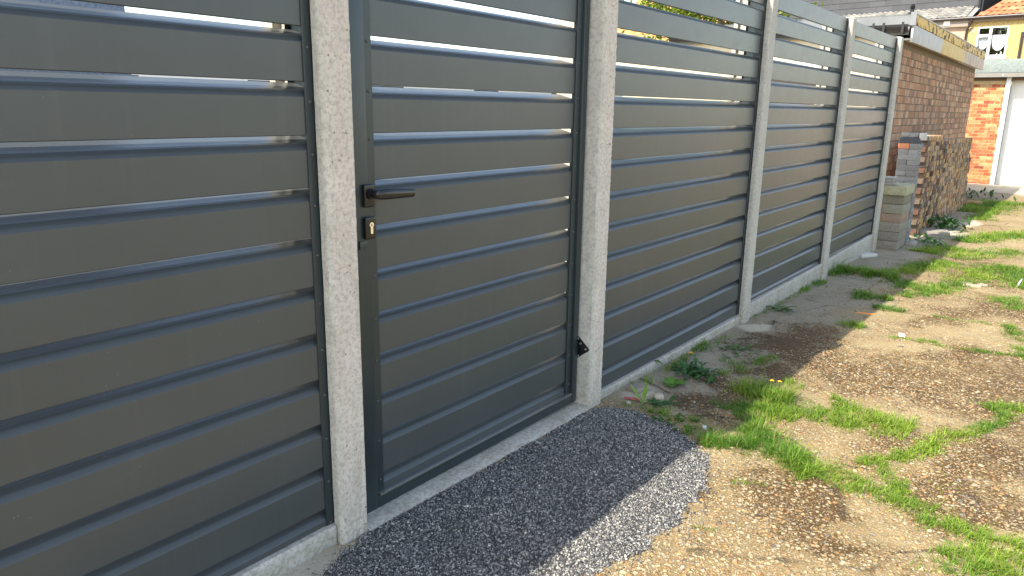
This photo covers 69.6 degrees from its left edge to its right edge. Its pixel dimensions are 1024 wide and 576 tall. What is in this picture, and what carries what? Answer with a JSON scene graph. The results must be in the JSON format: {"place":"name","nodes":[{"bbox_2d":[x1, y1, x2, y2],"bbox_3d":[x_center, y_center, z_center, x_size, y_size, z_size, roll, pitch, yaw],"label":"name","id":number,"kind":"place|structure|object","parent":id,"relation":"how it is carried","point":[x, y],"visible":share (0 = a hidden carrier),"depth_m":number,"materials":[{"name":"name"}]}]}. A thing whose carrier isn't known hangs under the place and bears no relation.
{"place":"outdoors","nodes":[
{"label":"outdoors","id":0,"kind":"place"},
{"bbox_2d":[124,0,636,58],"label":"sky","id":1,"kind":"structure","parent":0,"point":[446,2],"materials":[{"name":"white"}]},
{"bbox_2d":[279,172,1023,575],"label":"ground","id":2,"kind":"structure","parent":0,"point":[845,530],"depth_m":3.44,"materials":[{"name":"soil"}]},
{"bbox_2d":[0,0,131,75],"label":"garden shed","id":3,"kind":"structure","parent":2,"relation":"on","point":[90,5],"depth_m":2.87,"materials":[{"name":"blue wood"}]},
{"bbox_2d":[231,523,336,575],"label":"gravel board","id":4,"kind":"object","parent":2,"relation":"on","point":[298,552],"visible":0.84,"depth_m":2.25,"materials":[{"name":"concrete"}]},
{"bbox_2d":[0,0,334,575],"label":"fence panel","id":5,"kind":"object","parent":4,"relation":"on","point":[164,403],"visible":0.92,"depth_m":1.81,"materials":[{"name":"paint"}]},
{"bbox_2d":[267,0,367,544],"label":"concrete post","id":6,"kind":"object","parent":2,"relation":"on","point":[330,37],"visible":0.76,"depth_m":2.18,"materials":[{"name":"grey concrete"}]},
{"bbox_2d":[132,74,622,96],"bbox_3d":[-6.000,-5.670,22.925,9.800,3.500,22.800,11,17,36],"label":"house row","id":7,"kind":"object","parent":2,"relation":"on","point":[372,85],"visible":0.05,"depth_m":16.30,"materials":[{"name":"white paint"}]},
{"bbox_2d":[243,79,269,81],"bbox_3d":[-5.387,-4.072,16.512,0.058,1.250,1.300,11,17,36],"label":"window","id":8,"kind":"structure","parent":7,"relation":"in","point":[243,79],"depth_m":16.08,"materials":[{"name":"white plastic"}]},
{"bbox_2d":[372,85,405,87],"bbox_3d":[-3.244,-4.698,19.208,0.058,1.250,1.300,11,17,36],"label":"window","id":9,"kind":"structure","parent":7,"relation":"in","point":[372,85],"depth_m":19.10,"materials":[{"name":"white plastic"}]},
{"bbox_2d":[471,90,499,91],"bbox_3d":[-0.796,-5.414,22.289,0.058,1.250,1.300,11,17,36],"label":"window","id":10,"kind":"structure","parent":7,"relation":"in","point":[471,90],"depth_m":22.16,"materials":[{"name":"white plastic"}]},
{"bbox_2d":[367,402,589,531],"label":"gate sill","id":11,"kind":"structure","parent":2,"relation":"on","point":[419,494],"depth_m":2.90,"materials":[{"name":"concrete"}]},
{"bbox_2d":[306,404,737,575],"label":"stone apron","id":12,"kind":"object","parent":2,"relation":"on","point":[478,552],"visible":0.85,"depth_m":2.53,"materials":[{"name":"grey gravel"}]},
{"bbox_2d":[557,0,618,408],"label":"concrete post","id":13,"kind":"object","parent":2,"relation":"on","point":[603,26],"visible":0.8,"depth_m":3.31,"materials":[{"name":"grey concrete"}]},
{"bbox_2d":[348,0,589,513],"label":"slatted gate","id":14,"kind":"structure","parent":13,"relation":"attached to","point":[468,212],"depth_m":2.74,"materials":[{"name":"metal"}]},
{"bbox_2d":[624,396,640,400],"bbox_3d":[0.599,0.549,3.662,0.085,0.005,0.022,5,14,17],"label":"plastic strip","id":15,"kind":"object","parent":2,"relation":"on","point":[630,398],"visible":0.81,"depth_m":3.66,"materials":[{"name":"plastic"}]},
{"bbox_2d":[631,382,646,404],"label":"weed","id":16,"kind":"object","parent":2,"relation":"on","point":[644,394],"visible":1,"depth_m":3.61,"materials":[{"name":"green plant"}]},
{"bbox_2d":[627,382,650,393],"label":"stone","id":17,"kind":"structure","parent":2,"relation":"on","point":[638,387],"depth_m":3.76,"materials":[{"name":"stone"}]},
{"bbox_2d":[653,393,663,399],"bbox_3d":[0.733,0.542,3.684,0.048,0.024,0.036,0,14,-3],"label":"rubble stone","id":18,"kind":"object","parent":2,"relation":"on","point":[659,396],"visible":1,"depth_m":3.67,"materials":[{"name":"grey stone"}]},
{"bbox_2d":[647,395,680,407],"bbox_3d":[0.742,0.566,3.618,0.176,0.032,0.125,-3,14,-14],"label":"weed","id":19,"kind":"object","parent":2,"relation":"on","point":[657,401],"visible":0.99,"depth_m":3.62,"materials":[{"name":"green plant"}]},
{"bbox_2d":[600,315,739,399],"bbox_3d":[0.972,0.444,4.372,0.053,0.204,1.877,11,17,36],"label":"gravel board","id":20,"kind":"object","parent":2,"relation":"on","point":[664,359],"visible":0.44,"depth_m":4.23,"materials":[{"name":"concrete"}]},
{"bbox_2d":[616,0,725,98],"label":"terraced house","id":21,"kind":"structure","parent":2,"relation":"on","point":[629,32],"depth_m":39.07,"materials":[{"name":"brick"}]},
{"bbox_2d":[662,377,686,386],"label":"weed","id":22,"kind":"object","parent":2,"relation":"on","point":[671,381],"visible":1,"depth_m":3.89,"materials":[{"name":"green plant"}]},
{"bbox_2d":[648,410,701,429],"bbox_3d":[0.750,0.615,3.404,0.254,0.027,0.221,4,14,12],"label":"weed","id":23,"kind":"object","parent":2,"relation":"on","point":[667,421],"visible":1,"depth_m":3.42,"materials":[{"name":"green plant"}]},
{"bbox_2d":[655,351,719,383],"bbox_3d":[0.989,0.449,4.037,0.304,0.082,0.331,-6,15,-27],"label":"weed","id":24,"kind":"object","parent":2,"relation":"on","point":[698,371],"visible":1,"depth_m":4.03,"materials":[{"name":"green plant"}]},
{"bbox_2d":[622,0,822,40],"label":"tree","id":25,"kind":"object","parent":2,"relation":"on","point":[679,11],"visible":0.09,"depth_m":20.30,"materials":[{"name":"green plant"}]},
{"bbox_2d":[719,341,759,357],"bbox_3d":[1.352,0.377,4.444,0.246,0.028,0.295,11,17,36],"label":"weed","id":26,"kind":"object","parent":2,"relation":"on","point":[730,346],"visible":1,"depth_m":4.47,"materials":[{"name":"green plant"}]},
{"bbox_2d":[730,0,778,323],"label":"concrete post","id":27,"kind":"object","parent":2,"relation":"on","point":[760,134],"visible":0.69,"depth_m":4.81,"materials":[{"name":"grey concrete"}]},
{"bbox_2d":[601,0,766,387],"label":"fence panel","id":28,"kind":"object","parent":27,"relation":"attached to","point":[681,172],"visible":0.66,"depth_m":4.01,"materials":[{"name":"paint"}]},
{"bbox_2d":[762,380,785,398],"bbox_3d":[1.319,0.513,3.765,0.176,0.091,0.186,11,17,36],"label":"weed","id":29,"kind":"object","parent":2,"relation":"on","point":[772,388],"visible":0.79,"depth_m":3.76,"materials":[{"name":"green plant"}]},
{"bbox_2d":[767,304,798,312],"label":"weed","id":30,"kind":"object","parent":2,"relation":"on","point":[782,308],"visible":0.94,"depth_m":5.41,"materials":[{"name":"green plant"}]},
{"bbox_2d":[749,264,821,317],"bbox_3d":[2.170,0.080,5.875,0.053,0.279,1.805,11,17,36],"label":"gravel board","id":31,"kind":"object","parent":2,"relation":"on","point":[776,294],"visible":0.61,"depth_m":5.78,"materials":[{"name":"concrete"}]},
{"bbox_2d":[751,0,848,299],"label":"fence panel","id":32,"kind":"object","parent":31,"relation":"on","point":[798,153],"visible":0.63,"depth_m":5.57,"materials":[{"name":"paint"}]},
{"bbox_2d":[602,261,1023,575],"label":"embedded pebbles","id":33,"kind":"object","parent":2,"relation":"on","point":[711,533],"visible":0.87,"depth_m":3.11,"materials":[{"name":"beige gravel"}]},
{"bbox_2d":[669,4,985,216],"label":"brick garage","id":34,"kind":"structure","parent":2,"relation":"on","point":[935,85],"depth_m":10.89,"materials":[{"name":"brick"}]},
{"bbox_2d":[769,63,817,104],"bbox_3d":[3.882,-2.015,10.525,0.990,2.288,0.028,11,17,36],"label":"door","id":35,"kind":"structure","parent":34,"relation":"in","point":[806,64],"depth_m":10.22,"materials":[{"name":"white paint"}]},
{"bbox_2d":[814,17,856,278],"bbox_3d":[2.716,-1.116,6.410,0.241,2.326,0.108,11,17,36],"label":"concrete post","id":36,"kind":"object","parent":2,"relation":"on","point":[849,47],"visible":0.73,"depth_m":6.28,"materials":[{"name":"grey concrete"}]},
{"bbox_2d":[827,234,872,274],"bbox_3d":[3.345,-0.264,7.354,0.053,0.326,1.805,11,17,36],"label":"gravel board","id":37,"kind":"object","parent":2,"relation":"on","point":[853,252],"visible":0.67,"depth_m":7.34,"materials":[{"name":"concrete"}]},
{"bbox_2d":[829,22,897,256],"bbox_3d":[3.321,-1.413,7.107,0.118,2.046,1.857,11,17,36],"label":"fence panel","id":38,"kind":"object","parent":37,"relation":"on","point":[860,165],"visible":0.66,"depth_m":7.10,"materials":[{"name":"paint"}]},
{"bbox_2d":[860,252,877,257],"bbox_3d":[3.703,-0.348,7.727,0.223,0.037,0.131,-5,15,-22],"label":"flat stone","id":39,"kind":"object","parent":2,"relation":"on","point":[866,254],"visible":0.72,"depth_m":7.68,"materials":[{"name":"grey stone"}]},
{"bbox_2d":[870,37,903,251],"bbox_3d":[3.891,-1.449,7.891,0.241,2.349,0.108,11,17,36],"label":"concrete post","id":40,"kind":"object","parent":2,"relation":"on","point":[895,78],"visible":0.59,"depth_m":7.76,"materials":[{"name":"grey concrete"}]},
{"bbox_2d":[778,0,1001,39],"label":"terraced house","id":41,"kind":"structure","parent":2,"relation":"on","point":[952,16],"depth_m":29.78,"materials":[{"name":"ceramic"}]},
{"bbox_2d":[876,237,904,250],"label":"concrete block","id":42,"kind":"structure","parent":2,"relation":"on","point":[888,245],"depth_m":8.16,"materials":[{"name":"grey concrete"}]},
{"bbox_2d":[877,229,906,241],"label":"concrete block","id":43,"kind":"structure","parent":42,"relation":"on","point":[891,236],"depth_m":8.13,"materials":[{"name":"grey concrete"}]},
{"bbox_2d":[878,220,907,231],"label":"concrete block","id":44,"kind":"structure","parent":43,"relation":"on","point":[890,227],"depth_m":8.11,"materials":[{"name":"grey concrete"}]},
{"bbox_2d":[880,211,908,223],"bbox_3d":[4.288,-0.804,8.251,0.212,0.101,0.446,11,17,36],"label":"concrete block","id":45,"kind":"object","parent":44,"relation":"on","point":[893,218],"depth_m":8.09,"materials":[{"name":"grey concrete"}]},
{"bbox_2d":[882,202,910,214],"bbox_3d":[4.290,-0.901,8.224,0.209,0.100,0.446,11,17,36],"label":"concrete block","id":46,"kind":"object","parent":45,"relation":"on","point":[895,208],"depth_m":8.06,"materials":[{"name":"grey concrete"}]},
{"bbox_2d":[882,193,911,204],"bbox_3d":[4.293,-1.003,8.218,0.220,0.100,0.420,11,17,36],"label":"concrete block","id":47,"kind":"object","parent":46,"relation":"on","point":[895,199],"depth_m":8.07,"materials":[{"name":"grey concrete"}]},
{"bbox_2d":[883,183,914,195],"bbox_3d":[4.288,-1.099,8.181,0.247,0.102,0.480,11,17,36],"label":"cap slab","id":48,"kind":"object","parent":47,"relation":"on","point":[901,189],"depth_m":8.02,"materials":[{"name":"concrete"}]},
{"bbox_2d":[905,240,917,245],"bbox_3d":[4.622,-0.520,8.538,0.135,0.050,0.203,8,16,28],"label":"kerb stone","id":49,"kind":"object","parent":2,"relation":"on","point":[912,242],"visible":0.72,"depth_m":8.46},
{"bbox_2d":[910,230,916,235],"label":"stacked brick","id":50,"kind":"object","parent":2,"relation":"on","point":[912,232],"visible":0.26,"depth_m":9.23,"materials":[{"name":"brick"}]},
{"bbox_2d":[911,224,918,229],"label":"stacked brick","id":51,"kind":"object","parent":50,"relation":"on","point":[914,227],"visible":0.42,"depth_m":9.26,"materials":[{"name":"brick"}]},
{"bbox_2d":[911,220,917,224],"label":"stacked brick","id":52,"kind":"object","parent":51,"relation":"on","point":[914,222],"visible":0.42,"depth_m":9.20,"materials":[{"name":"brick"}]},
{"bbox_2d":[912,214,919,219],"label":"stacked brick","id":53,"kind":"object","parent":52,"relation":"on","point":[915,217],"visible":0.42,"depth_m":9.23,"materials":[{"name":"brick"}]},
{"bbox_2d":[913,209,919,214],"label":"stacked brick","id":54,"kind":"object","parent":53,"relation":"on","point":[915,211],"visible":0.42,"depth_m":9.17,"materials":[{"name":"brick"}]},
{"bbox_2d":[914,204,921,209],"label":"stacked brick","id":55,"kind":"object","parent":54,"relation":"on","point":[918,207],"visible":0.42,"depth_m":9.19,"materials":[{"name":"brick"}]},
{"bbox_2d":[914,199,921,204],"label":"stacked brick","id":56,"kind":"object","parent":55,"relation":"on","point":[918,201],"visible":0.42,"depth_m":9.14,"materials":[{"name":"brick"}]},
{"bbox_2d":[915,194,923,199],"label":"stacked brick","id":57,"kind":"object","parent":56,"relation":"on","point":[919,196],"visible":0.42,"depth_m":9.16,"materials":[{"name":"brick"}]},
{"bbox_2d":[916,189,921,193],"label":"stacked brick","id":58,"kind":"object","parent":57,"relation":"on","point":[918,191],"visible":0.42,"depth_m":9.11,"materials":[{"name":"brick"}]},
{"bbox_2d":[917,184,923,188],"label":"stacked brick","id":59,"kind":"object","parent":58,"relation":"on","point":[920,186],"visible":0.42,"depth_m":9.13,"materials":[{"name":"brick"}]},
{"bbox_2d":[917,178,923,183],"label":"stacked brick","id":60,"kind":"object","parent":59,"relation":"on","point":[920,180],"visible":0.42,"depth_m":9.08,"materials":[{"name":"brick"}]},
{"bbox_2d":[906,233,946,245],"bbox_3d":[4.798,-0.577,8.672,0.595,0.110,0.605,2,14,4],"label":"weed","id":61,"kind":"object","parent":2,"relation":"on","point":[934,241],"visible":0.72,"depth_m":8.62,"materials":[{"name":"green plant"}]},
{"bbox_2d":[920,228,949,234],"bbox_3d":[5.407,-0.718,9.451,0.343,0.056,0.305,7,15,24],"label":"stone slab","id":62,"kind":"object","parent":2,"relation":"on","point":[923,231],"depth_m":9.36,"materials":[{"name":"beige stone"}]},
{"bbox_2d":[923,233,956,239],"bbox_3d":[5.287,-0.629,9.090,0.253,0.034,0.322,-12,19,-43],"label":"stone slab","id":63,"kind":"object","parent":2,"relation":"on","point":[935,236],"depth_m":9.04,"materials":[{"name":"grey stone"}]},
{"bbox_2d":[927,214,970,232],"bbox_3d":[5.675,-0.902,9.858,0.799,0.229,0.756,11,17,36],"label":"weed","id":64,"kind":"object","parent":2,"relation":"on","point":[945,223],"visible":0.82,"depth_m":9.77,"materials":[{"name":"green plant"}]},
{"bbox_2d":[939,137,972,218],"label":"stacked bricks","id":65,"kind":"object","parent":2,"relation":"on","point":[956,172],"visible":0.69,"depth_m":11.30,"materials":[{"name":"brick"}]},
{"bbox_2d":[964,283,982,287],"bbox_3d":[4.022,-0.021,6.433,0.137,0.019,0.090,13,18,41],"label":"slate flake","id":66,"kind":"object","parent":2,"relation":"on","point":[973,285],"visible":0.94,"depth_m":6.41,"materials":[{"name":"stone"}]},
{"bbox_2d":[967,200,981,203],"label":"loose brick","id":67,"kind":"object","parent":2,"relation":"on","point":[973,201],"visible":0.55,"depth_m":12.94,"materials":[{"name":"brick"}]},
{"bbox_2d":[966,187,1015,201],"bbox_3d":[8.882,-1.804,14.039,0.978,0.224,1.040,-2,14,-13],"label":"weed","id":68,"kind":"object","parent":2,"relation":"on","point":[991,193],"visible":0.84,"depth_m":14.06,"materials":[{"name":"green plant"}]},
{"bbox_2d":[964,0,1023,84],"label":"terraced house","id":69,"kind":"structure","parent":2,"relation":"on","point":[996,31],"depth_m":27.52,"materials":[{"name":"yellow paint"}]},
{"bbox_2d":[975,25,1009,58],"bbox_3d":[18.038,-9.227,27.724,1.150,1.186,0.286,14,19,42],"label":"window","id":70,"kind":"structure","parent":69,"relation":"in","point":[983,40],"depth_m":27.72,"materials":[{"name":"white plastic"}]},
{"bbox_2d":[964,59,1023,185],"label":"garage block","id":71,"kind":"structure","parent":2,"relation":"on","point":[995,127],"depth_m":17.21,"materials":[{"name":"orange brick"}]},
{"bbox_2d":[995,81,1023,185],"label":"door","id":72,"kind":"structure","parent":71,"relation":"in","point":[1010,171],"depth_m":17.19,"materials":[{"name":"white paint"}]},
{"bbox_2d":[967,183,1023,189],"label":"threshold","id":73,"kind":"object","parent":2,"relation":"on","point":[996,186],"visible":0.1,"depth_m":16.98,"materials":[{"name":"white concrete"}]},
{"bbox_2d":[622,197,1023,575],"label":"grass","id":74,"kind":"structure","parent":0,"point":[793,458],"depth_m":3.47,"materials":[{"name":"green plant"}]},
{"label":"paving brick","id":75,"kind":"object","parent":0,"visible":0},
{"bbox_2d":[904,181,917,186],"bbox_3d":[4.555,-1.190,8.420,0.104,0.062,0.200,11,17,36],"label":"paving brick","id":76,"kind":"object","parent":75,"relation":"on","point":[915,182],"visible":0.48,"depth_m":8.36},
{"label":"paving brick","id":77,"kind":"object","parent":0,"visible":0},
{"bbox_2d":[895,175,916,181],"bbox_3d":[4.485,-1.249,8.398,0.206,0.062,0.101,11,17,36],"label":"paving brick","id":78,"kind":"object","parent":77,"relation":"on","point":[907,178],"visible":0.79,"depth_m":8.35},
{"bbox_2d":[895,170,905,175],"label":"paving brick","id":79,"kind":"object","parent":78,"relation":"on","point":[901,172],"visible":0.63,"depth_m":8.36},
{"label":"paving brick","id":80,"kind":"object","parent":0,"visible":0},
{"bbox_2d":[905,170,918,176],"bbox_3d":[4.551,-1.306,8.382,0.104,0.063,0.203,11,17,36],"label":"paving brick","id":81,"kind":"object","parent":80,"relation":"on","point":[912,173],"visible":0.86,"depth_m":8.31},
{"bbox_2d":[896,165,917,170],"bbox_3d":[4.479,-1.365,8.360,0.205,0.063,0.102,11,17,36],"label":"paving brick","id":82,"kind":"object","parent":81,"relation":"on","point":[908,167],"visible":0.9,"depth_m":8.32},
{"bbox_2d":[896,159,906,164],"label":"paving brick","id":83,"kind":"object","parent":82,"relation":"on","point":[901,162],"visible":0.62,"depth_m":8.34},
{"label":"paving brick","id":84,"kind":"object","parent":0,"visible":0},
{"bbox_2d":[907,160,919,164],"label":"paving brick","id":85,"kind":"object","parent":84,"relation":"on","point":[913,162],"visible":0.86,"depth_m":8.28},
{"bbox_2d":[897,154,918,159],"bbox_3d":[4.482,-1.482,8.330,0.205,0.063,0.102,11,17,36],"label":"paving brick","id":86,"kind":"object","parent":85,"relation":"on","point":[907,157],"visible":0.95,"depth_m":8.29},
{"bbox_2d":[908,149,921,154],"bbox_3d":[4.552,-1.542,8.327,0.104,0.063,0.203,11,17,36],"label":"paving brick","id":87,"kind":"object","parent":86,"relation":"on","point":[914,151],"visible":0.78,"depth_m":8.25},
{"bbox_2d":[909,143,923,148],"bbox_3d":[4.557,-1.598,8.302,0.106,0.061,0.203,11,17,36],"label":"paving brick","id":88,"kind":"object","parent":87,"relation":"on","point":[916,146],"visible":0.88,"depth_m":8.23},
{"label":"paving brick","id":89,"kind":"object","parent":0,"visible":0},
{"bbox_2d":[898,148,908,153],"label":"paving brick","id":90,"kind":"object","parent":89,"relation":"on","point":[902,151],"visible":0.65,"depth_m":8.31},
{"bbox_2d":[898,143,910,148],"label":"orange brick","id":91,"kind":"object","parent":90,"relation":"on","point":[904,145],"visible":0.67,"depth_m":8.29,"materials":[{"name":"orange brick"}]},
{"bbox_2d":[898,137,922,143],"bbox_3d":[4.510,-1.671,8.329,0.219,0.066,0.210,11,17,36],"label":"coping brick","id":92,"kind":"object","parent":91,"relation":"on","point":[914,140],"visible":0.82,"depth_m":8.24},
{"bbox_2d":[902,132,919,136],"bbox_3d":[4.521,-1.731,8.331,0.180,0.061,0.227,11,17,36],"label":"mortar lump","id":93,"kind":"object","parent":92,"relation":"on","point":[906,134],"visible":0.83,"depth_m":8.26,"materials":[{"name":"concrete"}]},
{"bbox_2d":[919,133,926,139],"bbox_3d":[4.616,-1.700,8.276,0.043,0.082,0.230,11,17,36],"label":"pale stone","id":94,"kind":"object","parent":92,"relation":"on","point":[922,136],"visible":1,"depth_m":8.20,"materials":[{"name":"grey stone"}]},
{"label":"stacked brick","id":95,"kind":"object","parent":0,"visible":0},
{"bbox_2d":[919,168,925,172],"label":"stacked brick","id":96,"kind":"object","parent":95,"relation":"on","point":[922,170],"visible":0.42,"depth_m":9.04,"materials":[{"name":"brick"}]},
{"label":"stacked brick","id":97,"kind":"object","parent":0,"visible":0},
{"bbox_2d":[919,162,925,167],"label":"stacked brick","id":98,"kind":"object","parent":97,"relation":"on","point":[923,164],"visible":0.42,"depth_m":9.08,"materials":[{"name":"brick"}]},
{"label":"stacked brick","id":99,"kind":"object","parent":98,"relation":"on","visible":0},
{"bbox_2d":[921,152,927,156],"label":"stacked brick","id":100,"kind":"object","parent":99,"relation":"on","point":[923,154],"visible":0.42,"depth_m":9.05,"materials":[{"name":"brick"}]},
{"bbox_2d":[921,146,927,151],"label":"stacked brick","id":101,"kind":"object","parent":100,"relation":"on","point":[924,149],"visible":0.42,"depth_m":8.99,"materials":[{"name":"brick"}]},
{"bbox_2d":[923,141,929,145],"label":"stacked brick","id":102,"kind":"object","parent":101,"relation":"on","point":[926,143],"visible":0.42,"depth_m":9.01,"materials":[{"name":"brick"}]}
]}

